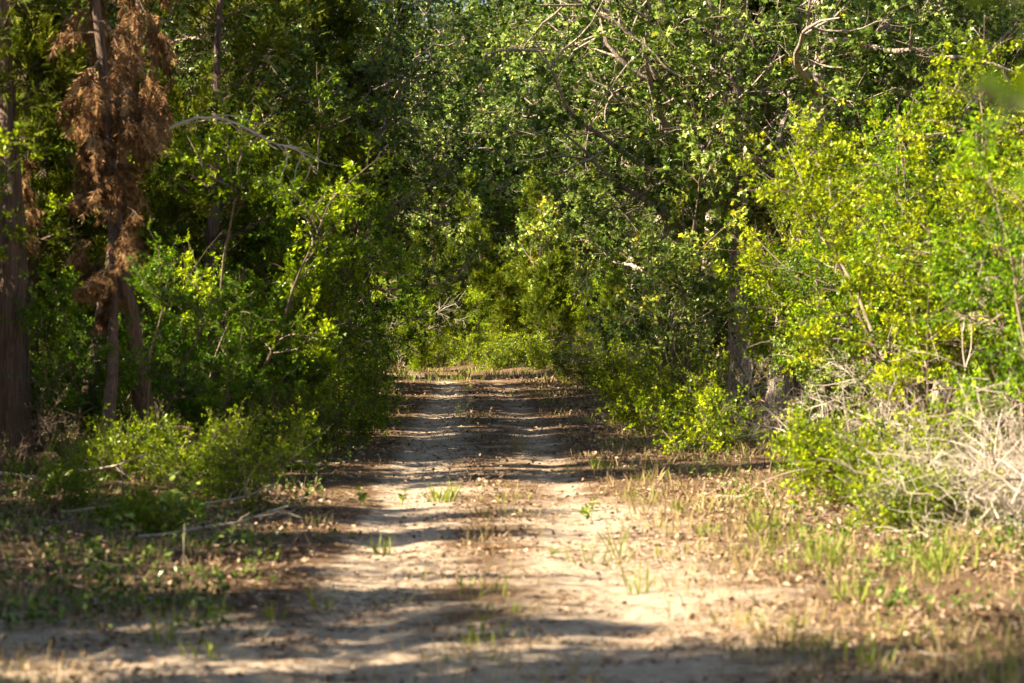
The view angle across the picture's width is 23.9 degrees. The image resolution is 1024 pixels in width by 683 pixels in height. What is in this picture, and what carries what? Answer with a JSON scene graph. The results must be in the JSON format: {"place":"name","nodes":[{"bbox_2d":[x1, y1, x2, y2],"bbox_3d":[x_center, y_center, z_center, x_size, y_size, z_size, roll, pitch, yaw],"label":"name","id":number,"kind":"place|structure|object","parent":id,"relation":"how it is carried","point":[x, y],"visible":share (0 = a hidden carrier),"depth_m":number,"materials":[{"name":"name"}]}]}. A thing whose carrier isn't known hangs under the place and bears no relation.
{"place":"outdoors","nodes":[
{"label":"outdoors","id":0,"kind":"place"},
{"bbox_2d":[0,333,1023,682],"bbox_3d":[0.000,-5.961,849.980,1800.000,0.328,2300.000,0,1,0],"label":"ground","id":1,"kind":"structure","parent":0,"point":[642,623],"depth_m":15.69,"materials":[{"name":"soil"}]},
{"bbox_2d":[17,119,44,468],"bbox_3d":[-5.271,-0.925,25.141,0.812,4.614,0.815,0,1,-25],"label":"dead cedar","id":2,"kind":"object","parent":1,"relation":"on","point":[33,220],"visible":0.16,"depth_m":25.17,"materials":[{"name":"brown plant"}]},
{"bbox_2d":[0,357,77,477],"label":"bare shrub","id":3,"kind":"object","parent":1,"relation":"on","point":[36,431],"visible":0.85,"depth_m":23.92,"materials":[{"name":"plant"}]},
{"bbox_2d":[0,117,83,279],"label":"yaupon bush","id":4,"kind":"object","parent":1,"relation":"on","point":[21,147],"visible":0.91,"depth_m":24.21,"materials":[{"name":"green plant"}]},
{"bbox_2d":[0,0,96,471],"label":"cedar tree","id":5,"kind":"object","parent":1,"relation":"on","point":[14,350],"visible":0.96,"depth_m":24.36,"materials":[{"name":"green plant"}]},
{"bbox_2d":[0,422,111,515],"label":"shrub","id":6,"kind":"object","parent":1,"relation":"on","point":[74,482],"visible":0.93,"depth_m":20.54,"materials":[{"name":"green plant"}]},
{"bbox_2d":[0,270,158,467],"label":"yaupon bush","id":7,"kind":"object","parent":1,"relation":"on","point":[50,319],"visible":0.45,"depth_m":24.67,"materials":[{"name":"green plant"}]},
{"bbox_2d":[13,0,180,409],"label":"cedar tree","id":8,"kind":"object","parent":1,"relation":"on","point":[60,214],"visible":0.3,"depth_m":28.56,"materials":[{"name":"green plant"}]},
{"bbox_2d":[9,0,189,138],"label":"oak tree","id":9,"kind":"object","parent":1,"relation":"on","point":[154,10],"visible":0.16,"depth_m":28.77,"materials":[{"name":"green plant"}]},
{"bbox_2d":[61,125,152,474],"bbox_3d":[-4.109,-0.497,24.496,1.047,3.721,1.052,0,1,33],"label":"dead cedar","id":10,"kind":"object","parent":1,"relation":"on","point":[97,285],"visible":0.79,"depth_m":24.37,"materials":[{"name":"brown plant"}]},
{"bbox_2d":[10,0,218,447],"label":"cedar tree","id":11,"kind":"object","parent":1,"relation":"on","point":[170,219],"visible":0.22,"depth_m":28.95,"materials":[{"name":"green plant"}]},
{"bbox_2d":[82,468,165,524],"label":"shrub","id":12,"kind":"object","parent":1,"relation":"on","point":[102,512],"visible":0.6,"depth_m":19.51,"materials":[{"name":"green plant"}]},
{"bbox_2d":[72,0,183,459],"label":"dead cedar","id":13,"kind":"object","parent":1,"relation":"on","point":[155,38],"visible":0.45,"depth_m":26.20,"materials":[{"name":"brown plant"}]},
{"bbox_2d":[16,219,259,464],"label":"yaupon bush","id":14,"kind":"object","parent":1,"relation":"on","point":[165,277],"visible":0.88,"depth_m":24.81,"materials":[{"name":"green plant"}]},
{"bbox_2d":[74,394,207,481],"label":"shrub","id":15,"kind":"object","parent":1,"relation":"on","point":[115,448],"visible":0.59,"depth_m":23.21,"materials":[{"name":"green plant"}]},
{"bbox_2d":[34,1,267,430],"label":"cedar tree","id":16,"kind":"object","parent":1,"relation":"on","point":[210,100],"visible":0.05,"depth_m":32.64,"materials":[{"name":"green plant"}]},
{"bbox_2d":[113,479,204,535],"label":"shrub","id":17,"kind":"object","parent":1,"relation":"on","point":[149,515],"visible":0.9,"depth_m":18.46,"materials":[{"name":"green plant"}]},
{"bbox_2d":[59,252,263,459],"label":"yaupon bush","id":18,"kind":"object","parent":1,"relation":"on","point":[159,344],"visible":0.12,"depth_m":27.03,"materials":[{"name":"green plant"}]},
{"bbox_2d":[126,397,254,497],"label":"shrub","id":19,"kind":"object","parent":1,"relation":"on","point":[183,460],"visible":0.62,"depth_m":22.43,"materials":[{"name":"green plant"}]},
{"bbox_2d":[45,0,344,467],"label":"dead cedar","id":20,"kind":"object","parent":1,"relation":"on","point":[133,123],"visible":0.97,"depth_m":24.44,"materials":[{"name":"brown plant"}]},
{"bbox_2d":[34,46,368,438],"bbox_3d":[-4.948,-1.350,31.828,4.569,5.419,4.605,0,1,40],"label":"yaupon bush","id":21,"kind":"object","parent":1,"relation":"on","point":[259,240],"visible":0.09,"depth_m":31.76,"materials":[{"name":"green plant"}]},
{"bbox_2d":[29,54,405,461],"bbox_3d":[-3.399,-0.837,28.318,4.483,4.638,4.697,0,1,20],"label":"yaupon bush","id":22,"kind":"object","parent":1,"relation":"on","point":[232,151],"visible":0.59,"depth_m":28.04,"materials":[{"name":"green plant"}]},
{"bbox_2d":[149,292,320,457],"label":"yaupon bush","id":23,"kind":"object","parent":1,"relation":"on","point":[249,389],"visible":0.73,"depth_m":25.51,"materials":[{"name":"green plant"}]},
{"bbox_2d":[125,0,346,443],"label":"cedar tree","id":24,"kind":"object","parent":1,"relation":"on","point":[230,73],"visible":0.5,"depth_m":31.20,"materials":[{"name":"green plant"}]},
{"bbox_2d":[137,0,367,423],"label":"oak tree","id":25,"kind":"object","parent":1,"relation":"on","point":[252,12],"visible":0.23,"depth_m":34.66,"materials":[{"name":"green plant"}]},
{"bbox_2d":[176,406,334,511],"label":"shrub","id":26,"kind":"object","parent":1,"relation":"on","point":[220,467],"visible":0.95,"depth_m":21.32,"materials":[{"name":"green plant"}]},
{"bbox_2d":[198,396,333,471],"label":"shrub","id":27,"kind":"object","parent":1,"relation":"on","point":[282,434],"visible":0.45,"depth_m":27.13,"materials":[{"name":"green plant"}]},
{"bbox_2d":[181,274,351,455],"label":"yaupon bush","id":28,"kind":"object","parent":1,"relation":"on","point":[261,312],"visible":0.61,"depth_m":28.85,"materials":[{"name":"green plant"}]},
{"bbox_2d":[173,3,389,405],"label":"oak tree","id":29,"kind":"object","parent":1,"relation":"on","point":[351,119],"visible":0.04,"depth_m":44.28,"materials":[{"name":"green plant"}]},
{"bbox_2d":[184,0,380,419],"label":"cedar tree","id":30,"kind":"object","parent":1,"relation":"on","point":[317,15],"visible":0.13,"depth_m":36.55,"materials":[{"name":"green plant"}]},
{"bbox_2d":[180,54,430,436],"bbox_3d":[-2.903,-1.237,32.819,2.834,5.401,5.371,0,1,-37],"label":"yaupon bush","id":31,"kind":"object","parent":1,"relation":"on","point":[328,308],"visible":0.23,"depth_m":32.45,"materials":[{"name":"green plant"}]},
{"bbox_2d":[266,383,360,453],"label":"shrub","id":32,"kind":"object","parent":1,"relation":"on","point":[331,439],"visible":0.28,"depth_m":30.70,"materials":[{"name":"green plant"}]},
{"bbox_2d":[189,0,452,231],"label":"oak tree","id":33,"kind":"object","parent":1,"relation":"on","point":[369,66],"visible":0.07,"depth_m":46.38,"materials":[{"name":"green plant"}]},
{"bbox_2d":[222,194,440,409],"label":"yaupon bush","id":34,"kind":"object","parent":1,"relation":"on","point":[399,304],"visible":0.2,"depth_m":41.25,"materials":[{"name":"green plant"}]},
{"bbox_2d":[279,0,394,290],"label":"cedar tree","id":35,"kind":"object","parent":1,"relation":"on","point":[341,9],"visible":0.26,"depth_m":46.40,"materials":[{"name":"green plant"}]},
{"bbox_2d":[279,332,414,447],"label":"shrub","id":36,"kind":"object","parent":1,"relation":"on","point":[368,421],"visible":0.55,"depth_m":33.11,"materials":[{"name":"green plant"}]},
{"bbox_2d":[330,0,430,356],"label":"cedar tree","id":37,"kind":"object","parent":1,"relation":"on","point":[400,179],"visible":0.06,"depth_m":55.85,"materials":[{"name":"green plant"}]},
{"bbox_2d":[297,0,530,353],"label":"oak tree","id":38,"kind":"object","parent":1,"relation":"on","point":[430,77],"visible":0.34,"depth_m":51.87,"materials":[{"name":"green plant"}]},
{"bbox_2d":[390,264,451,372],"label":"young cedar","id":39,"kind":"object","parent":1,"relation":"on","point":[428,351],"visible":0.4,"depth_m":79.99,"materials":[{"name":"green plant"}]},
{"bbox_2d":[352,0,501,337],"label":"oak tree","id":40,"kind":"object","parent":1,"relation":"on","point":[429,271],"visible":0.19,"depth_m":69.67,"materials":[{"name":"green plant"}]},
{"bbox_2d":[394,127,469,348],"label":"cedar tree","id":41,"kind":"object","parent":1,"relation":"on","point":[439,241],"visible":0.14,"depth_m":92.35,"materials":[{"name":"green plant"}]},
{"bbox_2d":[360,0,539,304],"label":"oak tree","id":42,"kind":"object","parent":1,"relation":"on","point":[484,135],"visible":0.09,"depth_m":102.30,"materials":[{"name":"green plant"}]},
{"bbox_2d":[416,205,490,334],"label":"oak sapling","id":43,"kind":"object","parent":1,"relation":"on","point":[456,240],"visible":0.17,"depth_m":91.95,"materials":[{"name":"green plant"}]},
{"bbox_2d":[425,240,489,365],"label":"young cedar","id":44,"kind":"object","parent":1,"relation":"on","point":[457,289],"visible":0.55,"depth_m":85.95,"materials":[{"name":"green plant"}]},
{"bbox_2d":[388,91,531,303],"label":"oak tree","id":45,"kind":"object","parent":1,"relation":"on","point":[497,164],"visible":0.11,"depth_m":100.40,"materials":[{"name":"green plant"}]},
{"bbox_2d":[428,321,496,366],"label":"shrub","id":46,"kind":"object","parent":1,"relation":"on","point":[464,357],"visible":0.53,"depth_m":83.44,"materials":[{"name":"green plant"}]},
{"bbox_2d":[459,215,503,348],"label":"young cedar","id":47,"kind":"object","parent":1,"relation":"on","point":[481,278],"visible":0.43,"depth_m":89.44,"materials":[{"name":"green plant"}]},
{"bbox_2d":[406,0,567,279],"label":"oak tree","id":48,"kind":"object","parent":1,"relation":"on","point":[480,46],"visible":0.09,"depth_m":107.36,"materials":[{"name":"green plant"}]},
{"bbox_2d":[450,169,523,341],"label":"cedar tree","id":49,"kind":"object","parent":1,"relation":"on","point":[471,183],"visible":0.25,"depth_m":96.46,"materials":[{"name":"green plant"}]},
{"bbox_2d":[244,385,744,682],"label":"needle litter","id":50,"kind":"object","parent":1,"relation":"on","point":[304,676],"visible":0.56,"depth_m":15.19,"materials":[{"name":"brown plant"}]},
{"bbox_2d":[470,331,526,371],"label":"shrub","id":51,"kind":"object","parent":1,"relation":"on","point":[491,359],"visible":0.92,"depth_m":78.79,"materials":[{"name":"green plant"}]},
{"bbox_2d":[480,267,528,350],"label":"young cedar","id":52,"kind":"object","parent":1,"relation":"on","point":[506,310],"visible":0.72,"depth_m":84.54,"materials":[{"name":"green plant"}]},
{"bbox_2d":[0,372,1023,682],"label":"leaf litter","id":53,"kind":"object","parent":1,"relation":"on","point":[486,550],"visible":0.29,"depth_m":17.20,"materials":[{"name":"plant"}]},
{"bbox_2d":[0,380,1023,629],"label":"ground cover","id":54,"kind":"object","parent":1,"relation":"on","point":[78,600],"visible":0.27,"depth_m":15.79,"materials":[{"name":"green plant"}]},
{"bbox_2d":[0,372,1023,682],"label":"twig litter","id":55,"kind":"object","parent":1,"relation":"on","point":[524,578],"visible":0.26,"depth_m":14.40,"materials":[{"name":"brown wood"}]},
{"bbox_2d":[443,41,585,281],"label":"oak tree","id":56,"kind":"object","parent":1,"relation":"on","point":[487,95],"visible":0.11,"depth_m":105.63,"materials":[{"name":"green plant"}]},
{"bbox_2d":[488,320,563,368],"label":"shrub","id":57,"kind":"object","parent":1,"relation":"on","point":[531,341],"visible":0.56,"depth_m":78.96,"materials":[{"name":"green plant"}]},
{"bbox_2d":[460,84,597,335],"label":"oak tree","id":58,"kind":"object","parent":1,"relation":"on","point":[516,208],"visible":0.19,"depth_m":101.85,"materials":[{"name":"green plant"}]},
{"bbox_2d":[502,160,576,317],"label":"cedar tree","id":59,"kind":"object","parent":1,"relation":"on","point":[523,269],"visible":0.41,"depth_m":92.13,"materials":[{"name":"green plant"}]},
{"bbox_2d":[509,331,579,372],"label":"shrub","id":60,"kind":"object","parent":1,"relation":"on","point":[538,363],"visible":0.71,"depth_m":72.73,"materials":[{"name":"green plant"}]},
{"bbox_2d":[520,242,576,360],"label":"young cedar","id":61,"kind":"object","parent":1,"relation":"on","point":[566,263],"visible":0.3,"depth_m":88.54,"materials":[{"name":"green plant"}]},
{"bbox_2d":[497,186,601,359],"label":"oak sapling","id":62,"kind":"object","parent":1,"relation":"on","point":[531,230],"visible":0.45,"depth_m":90.66,"materials":[{"name":"green plant"}]},
{"bbox_2d":[524,248,586,362],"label":"young cedar","id":63,"kind":"object","parent":1,"relation":"on","point":[543,299],"visible":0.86,"depth_m":84.02,"materials":[{"name":"green plant"}]},
{"bbox_2d":[463,12,648,349],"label":"oak tree","id":64,"kind":"object","parent":1,"relation":"on","point":[505,109],"visible":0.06,"depth_m":73.40,"materials":[{"name":"green plant"}]},
{"bbox_2d":[529,332,603,384],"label":"shrub","id":65,"kind":"object","parent":1,"relation":"on","point":[564,368],"visible":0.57,"depth_m":62.21,"materials":[{"name":"green plant"}]},
{"bbox_2d":[583,236,635,347],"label":"young cedar","id":66,"kind":"object","parent":1,"relation":"on","point":[608,288],"visible":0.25,"depth_m":81.40,"materials":[{"name":"green plant"}]},
{"bbox_2d":[514,0,760,358],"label":"oak tree","id":67,"kind":"object","parent":1,"relation":"on","point":[595,240],"visible":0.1,"depth_m":61.06,"materials":[{"name":"green plant"}]},
{"bbox_2d":[586,326,729,437],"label":"shrub","id":68,"kind":"object","parent":1,"relation":"on","point":[634,373],"visible":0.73,"depth_m":34.62,"materials":[{"name":"green plant"}]},
{"bbox_2d":[446,0,870,409],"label":"oak tree","id":69,"kind":"object","parent":1,"relation":"on","point":[659,43],"visible":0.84,"depth_m":39.86,"materials":[{"name":"green plant"}]},
{"bbox_2d":[501,0,831,361],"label":"oak tree","id":70,"kind":"object","parent":1,"relation":"on","point":[581,230],"visible":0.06,"depth_m":58.39,"materials":[{"name":"green plant"}]},
{"bbox_2d":[593,205,749,421],"bbox_3d":[2.376,-0.420,36.647,2.178,3.404,1.901,0,1,-16],"label":"oak sapling","id":71,"kind":"object","parent":1,"relation":"on","point":[670,262],"visible":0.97,"depth_m":36.54,"materials":[{"name":"green plant"}]},
{"bbox_2d":[618,210,728,384],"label":"oak sapling","id":72,"kind":"object","parent":1,"relation":"on","point":[679,248],"visible":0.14,"depth_m":44.41,"materials":[{"name":"green plant"}]},
{"bbox_2d":[611,358,772,455],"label":"shrub","id":73,"kind":"object","parent":1,"relation":"on","point":[710,433],"visible":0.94,"depth_m":30.13,"materials":[{"name":"green plant"}]},
{"bbox_2d":[634,336,761,406],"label":"shrub","id":74,"kind":"object","parent":1,"relation":"on","point":[721,380],"visible":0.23,"depth_m":42.59,"materials":[{"name":"green plant"}]},
{"bbox_2d":[547,0,849,393],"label":"oak tree","id":75,"kind":"object","parent":1,"relation":"on","point":[613,123],"visible":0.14,"depth_m":49.16,"materials":[{"name":"green plant"}]},
{"bbox_2d":[584,84,828,416],"bbox_3d":[3.011,-1.401,38.587,3.423,5.350,2.987,0,1,32],"label":"oak sapling","id":76,"kind":"object","parent":1,"relation":"on","point":[696,206],"visible":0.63,"depth_m":38.38,"materials":[{"name":"green plant"}]},
{"bbox_2d":[587,208,847,398],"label":"yaupon bush","id":77,"kind":"object","parent":1,"relation":"on","point":[615,274],"visible":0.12,"depth_m":45.68,"materials":[{"name":"green plant"}]},
{"bbox_2d":[722,0,855,391],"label":"cedar tree","id":78,"kind":"object","parent":1,"relation":"on","point":[762,208],"visible":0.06,"depth_m":51.59,"materials":[{"name":"green plant"}]},
{"bbox_2d":[724,338,895,439],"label":"bare shrub","id":79,"kind":"object","parent":1,"relation":"on","point":[773,415],"visible":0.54,"depth_m":26.48,"materials":[{"name":"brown wood"}]},
{"bbox_2d":[600,0,1023,419],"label":"oak tree","id":80,"kind":"object","parent":1,"relation":"on","point":[839,87],"visible":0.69,"depth_m":37.57,"materials":[{"name":"green plant"}]},
{"bbox_2d":[768,259,871,432],"bbox_3d":[3.923,0.109,30.316,1.293,2.476,1.659,0,1,25],"label":"oak sapling","id":81,"kind":"object","parent":1,"relation":"on","point":[815,376],"visible":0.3,"depth_m":30.15,"materials":[{"name":"green plant"}]},
{"bbox_2d":[785,526,854,565],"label":"grass tuft","id":82,"kind":"object","parent":1,"relation":"on","point":[834,552],"visible":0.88,"depth_m":16.43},
{"bbox_2d":[714,100,972,433],"bbox_3d":[5.090,-1.010,32.972,4.670,4.696,2.464,0,1,25],"label":"yaupon bush","id":83,"kind":"object","parent":1,"relation":"on","point":[805,217],"visible":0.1,"depth_m":33.27,"materials":[{"name":"green plant"}]},
{"bbox_2d":[756,374,949,511],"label":"shrub","id":84,"kind":"object","parent":1,"relation":"on","point":[807,449],"visible":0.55,"depth_m":20.92,"materials":[{"name":"green plant"}]},
{"bbox_2d":[692,130,1019,441],"bbox_3d":[4.985,-0.748,30.619,5.268,4.201,4.089,0,1,14],"label":"yaupon bush","id":85,"kind":"object","parent":1,"relation":"on","point":[778,294],"visible":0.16,"depth_m":30.73,"materials":[{"name":"green plant"}]},
{"bbox_2d":[715,140,1000,420],"bbox_3d":[5.600,-0.952,37.872,4.403,4.555,4.614,0,1,-42],"label":"yaupon bush","id":86,"kind":"object","parent":1,"relation":"on","point":[738,312],"visible":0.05,"depth_m":37.66,"materials":[{"name":"green plant"}]},
{"bbox_2d":[718,99,1009,426],"bbox_3d":[5.370,-1.015,34.925,4.823,4.762,4.603,0,1,-16],"label":"yaupon bush","id":87,"kind":"object","parent":1,"relation":"on","point":[756,333],"visible":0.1,"depth_m":35.47,"materials":[{"name":"green plant"}]},
{"bbox_2d":[710,329,1023,544],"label":"dead brush","id":88,"kind":"object","parent":1,"relation":"on","point":[971,458],"visible":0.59,"depth_m":18.54,"materials":[{"name":"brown wood"}]},
{"bbox_2d":[825,17,911,399],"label":"cedar tree","id":89,"kind":"object","parent":1,"relation":"on","point":[876,85],"visible":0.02,"depth_m":44.76,"materials":[{"name":"green plant"}]},
{"bbox_2d":[738,77,1011,452],"bbox_3d":[4.868,-0.874,28.335,3.837,4.516,3.807,0,1,-39],"label":"yaupon bush","id":90,"kind":"object","parent":1,"relation":"on","point":[805,283],"visible":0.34,"depth_m":28.55,"materials":[{"name":"green plant"}]},
{"bbox_2d":[727,79,1023,465],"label":"yaupon bush","id":91,"kind":"object","parent":1,"relation":"on","point":[825,165],"visible":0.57,"depth_m":24.23,"materials":[{"name":"green plant"}]},
{"bbox_2d":[805,339,958,457],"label":"bare shrub","id":92,"kind":"object","parent":1,"relation":"on","point":[898,391],"visible":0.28,"depth_m":24.19,"materials":[{"name":"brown wood"}]},
{"bbox_2d":[816,439,962,534],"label":"shrub","id":93,"kind":"object","parent":1,"relation":"on","point":[866,513],"visible":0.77,"depth_m":18.57,"materials":[{"name":"green plant"}]},
{"bbox_2d":[771,0,1023,405],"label":"oak tree","id":94,"kind":"object","parent":1,"relation":"on","point":[896,96],"visible":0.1,"depth_m":43.28,"materials":[{"name":"green plant"}]},
{"bbox_2d":[775,264,1023,480],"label":"bare shrub","id":95,"kind":"object","parent":1,"relation":"on","point":[913,426],"visible":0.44,"depth_m":22.02,"materials":[{"name":"brown wood"}]},
{"bbox_2d":[796,381,1006,507],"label":"shrub","id":96,"kind":"object","parent":1,"relation":"on","point":[852,458],"visible":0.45,"depth_m":20.07,"materials":[{"name":"green plant"}]},
{"bbox_2d":[899,534,967,574],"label":"grass tuft","id":97,"kind":"object","parent":1,"relation":"on","point":[942,554],"visible":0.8,"depth_m":15.50,"materials":[{"name":"plant"}]},
{"bbox_2d":[847,25,1023,423],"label":"yaupon bush","id":98,"kind":"object","parent":1,"relation":"on","point":[938,115],"visible":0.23,"depth_m":26.05,"materials":[{"name":"green plant"}]},
{"bbox_2d":[856,14,1023,473],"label":"yaupon bush","id":99,"kind":"object","parent":1,"relation":"on","point":[1014,205],"visible":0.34,"depth_m":23.84,"materials":[{"name":"green plant"}]},
{"bbox_2d":[856,0,1023,182],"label":"oak tree","id":100,"kind":"object","parent":1,"relation":"on","point":[951,16],"visible":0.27,"depth_m":39.87,"materials":[{"name":"green plant"}]},
{"bbox_2d":[877,443,1015,528],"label":"shrub","id":101,"kind":"object","parent":1,"relation":"on","point":[939,504],"visible":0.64,"depth_m":18.54,"materials":[{"name":"green plant"}]},
{"bbox_2d":[871,377,1023,519],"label":"bare shrub","id":102,"kind":"object","parent":1,"relation":"on","point":[981,416],"visible":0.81,"depth_m":18.61,"materials":[{"name":"brown wood"}]},
{"bbox_2d":[883,91,1023,446],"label":"yaupon bush","id":103,"kind":"object","parent":1,"relation":"on","point":[1014,310],"visible":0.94,"depth_m":19.98,"materials":[{"name":"green plant"}]},
{"bbox_2d":[966,0,1023,192],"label":"oak tree","id":104,"kind":"object","parent":1,"relation":"on","point":[989,87],"visible":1,"depth_m":3.34,"materials":[{"name":"green plant"}]},
{"bbox_2d":[0,356,1023,682],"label":"grass","id":105,"kind":"structure","parent":0,"point":[1008,652],"depth_m":15.86,"materials":[{"name":"plant"}]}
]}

